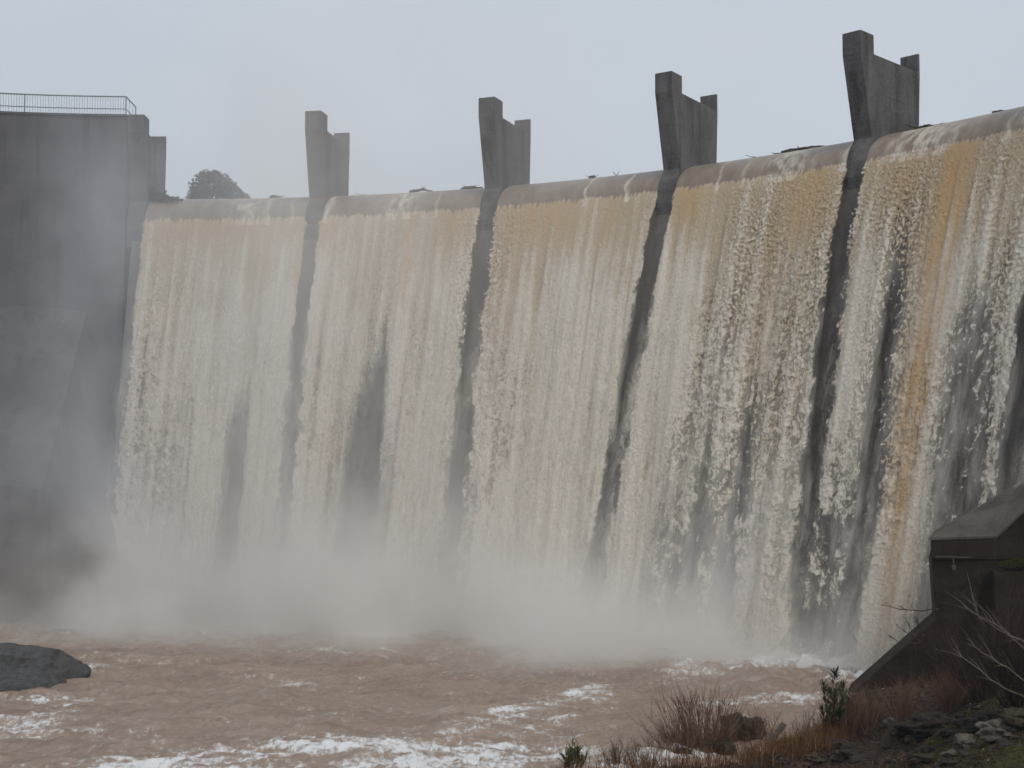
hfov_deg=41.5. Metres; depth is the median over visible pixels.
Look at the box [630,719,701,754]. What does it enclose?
bare shrub
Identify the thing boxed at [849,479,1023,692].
wing wall
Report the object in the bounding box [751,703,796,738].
bare shrub
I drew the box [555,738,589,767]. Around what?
evergreen sapling
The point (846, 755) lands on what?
boulder
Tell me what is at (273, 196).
driftwood
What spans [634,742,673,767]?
bare shrub
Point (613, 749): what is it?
bare shrub
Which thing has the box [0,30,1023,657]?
dam
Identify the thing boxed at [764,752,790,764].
boulder
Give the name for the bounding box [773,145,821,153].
driftwood
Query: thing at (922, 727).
boulder
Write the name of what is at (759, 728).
bare shrub
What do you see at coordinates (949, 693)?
bare shrub
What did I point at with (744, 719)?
boulder
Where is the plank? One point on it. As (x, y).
(780, 727)
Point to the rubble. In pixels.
(947, 732)
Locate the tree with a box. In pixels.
[185,169,250,198]
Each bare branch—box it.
[882,602,938,611]
[888,614,924,643]
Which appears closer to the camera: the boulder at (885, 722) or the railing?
the boulder at (885, 722)
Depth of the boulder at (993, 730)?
25.20 m
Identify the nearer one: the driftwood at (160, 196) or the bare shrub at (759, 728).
the bare shrub at (759, 728)
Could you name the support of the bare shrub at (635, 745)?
on the river bank terrain at (1015, 759)
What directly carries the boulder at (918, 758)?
on the river bank terrain at (1015, 759)
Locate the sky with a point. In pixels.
(229, 85)
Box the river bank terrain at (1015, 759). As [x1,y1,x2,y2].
[669,684,1023,767]
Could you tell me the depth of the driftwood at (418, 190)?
68.28 m
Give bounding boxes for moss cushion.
[997,558,1023,570]
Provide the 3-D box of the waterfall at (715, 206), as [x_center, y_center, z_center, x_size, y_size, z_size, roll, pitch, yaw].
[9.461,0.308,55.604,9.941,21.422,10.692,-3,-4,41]
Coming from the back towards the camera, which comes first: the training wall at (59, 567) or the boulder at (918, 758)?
the training wall at (59, 567)
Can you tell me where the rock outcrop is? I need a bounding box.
[0,643,90,691]
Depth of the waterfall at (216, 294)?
63.47 m
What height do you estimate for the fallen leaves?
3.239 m
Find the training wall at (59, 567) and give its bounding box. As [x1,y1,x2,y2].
[0,306,126,632]
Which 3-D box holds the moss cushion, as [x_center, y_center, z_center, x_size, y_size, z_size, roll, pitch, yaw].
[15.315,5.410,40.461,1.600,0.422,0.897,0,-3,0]
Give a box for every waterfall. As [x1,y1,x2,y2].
[111,197,308,622]
[273,188,484,628]
[443,170,662,635]
[589,141,852,653]
[800,106,1023,669]
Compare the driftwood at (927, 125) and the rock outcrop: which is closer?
the rock outcrop
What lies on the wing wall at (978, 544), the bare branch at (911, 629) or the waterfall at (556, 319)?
the bare branch at (911, 629)
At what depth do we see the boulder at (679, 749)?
33.12 m
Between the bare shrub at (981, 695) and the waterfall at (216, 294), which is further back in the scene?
the waterfall at (216, 294)
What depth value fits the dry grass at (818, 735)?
30.78 m
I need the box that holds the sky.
[0,0,1023,198]
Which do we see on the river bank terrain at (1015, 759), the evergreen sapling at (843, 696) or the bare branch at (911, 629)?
the evergreen sapling at (843, 696)
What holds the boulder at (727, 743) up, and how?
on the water
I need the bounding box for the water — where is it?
[0,608,882,767]
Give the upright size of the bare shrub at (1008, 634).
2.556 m
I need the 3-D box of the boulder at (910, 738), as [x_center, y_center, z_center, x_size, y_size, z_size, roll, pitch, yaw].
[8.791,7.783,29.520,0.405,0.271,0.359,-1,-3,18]
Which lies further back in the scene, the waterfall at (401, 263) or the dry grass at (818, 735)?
the waterfall at (401, 263)
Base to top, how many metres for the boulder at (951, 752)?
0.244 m
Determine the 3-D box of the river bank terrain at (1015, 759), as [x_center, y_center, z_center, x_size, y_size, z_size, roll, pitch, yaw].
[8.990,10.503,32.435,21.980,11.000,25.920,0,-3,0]
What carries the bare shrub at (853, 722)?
on the river bank terrain at (1015, 759)
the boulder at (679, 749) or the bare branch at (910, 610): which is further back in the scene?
the bare branch at (910, 610)
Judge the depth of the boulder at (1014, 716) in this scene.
25.07 m
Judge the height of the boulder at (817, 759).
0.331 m
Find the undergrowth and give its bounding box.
[601,672,1000,767]
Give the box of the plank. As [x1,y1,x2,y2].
[763,721,786,745]
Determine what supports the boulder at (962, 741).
on the river bank terrain at (1015, 759)
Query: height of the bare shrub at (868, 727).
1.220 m
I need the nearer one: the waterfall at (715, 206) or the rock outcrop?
the rock outcrop
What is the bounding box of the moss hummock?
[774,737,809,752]
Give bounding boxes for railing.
[0,93,135,113]
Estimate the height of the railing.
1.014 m
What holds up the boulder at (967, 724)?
on the river bank terrain at (1015, 759)
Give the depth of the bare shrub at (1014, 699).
26.41 m
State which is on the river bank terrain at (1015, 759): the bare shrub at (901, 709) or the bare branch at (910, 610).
the bare shrub at (901, 709)
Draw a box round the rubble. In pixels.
[660,684,1023,767]
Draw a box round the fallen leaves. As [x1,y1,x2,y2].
[714,686,1022,767]
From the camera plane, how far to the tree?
150.51 m
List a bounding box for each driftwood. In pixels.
[149,185,183,202]
[269,195,283,197]
[409,185,431,192]
[460,185,481,188]
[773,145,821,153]
[905,123,941,128]
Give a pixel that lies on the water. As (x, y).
(213, 688)
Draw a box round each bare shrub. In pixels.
[593,740,634,765]
[596,726,674,758]
[628,673,748,753]
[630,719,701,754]
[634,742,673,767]
[728,700,782,746]
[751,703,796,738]
[791,704,817,735]
[819,682,883,739]
[854,691,886,734]
[871,675,923,725]
[917,659,976,713]
[921,598,1023,702]
[935,574,1023,696]
[936,579,1023,709]
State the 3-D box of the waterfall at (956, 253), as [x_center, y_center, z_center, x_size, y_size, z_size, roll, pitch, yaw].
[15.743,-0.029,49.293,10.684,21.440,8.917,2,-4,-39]
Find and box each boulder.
[673,747,692,754]
[707,737,736,754]
[720,712,765,741]
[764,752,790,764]
[805,752,825,765]
[809,737,856,750]
[829,749,876,763]
[882,717,896,728]
[888,724,908,738]
[895,712,953,742]
[905,734,916,743]
[907,752,934,765]
[940,748,959,757]
[953,733,975,750]
[958,712,988,732]
[974,719,1019,741]
[1001,707,1023,728]
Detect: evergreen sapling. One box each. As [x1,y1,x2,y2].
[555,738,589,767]
[815,666,854,735]
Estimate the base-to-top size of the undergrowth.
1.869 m
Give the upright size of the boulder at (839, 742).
0.373 m
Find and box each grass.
[555,687,871,767]
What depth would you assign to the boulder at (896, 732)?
29.96 m
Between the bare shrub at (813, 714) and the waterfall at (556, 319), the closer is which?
the bare shrub at (813, 714)
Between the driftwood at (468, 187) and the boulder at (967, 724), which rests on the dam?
the driftwood at (468, 187)
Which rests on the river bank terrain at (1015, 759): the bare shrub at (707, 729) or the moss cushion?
the bare shrub at (707, 729)

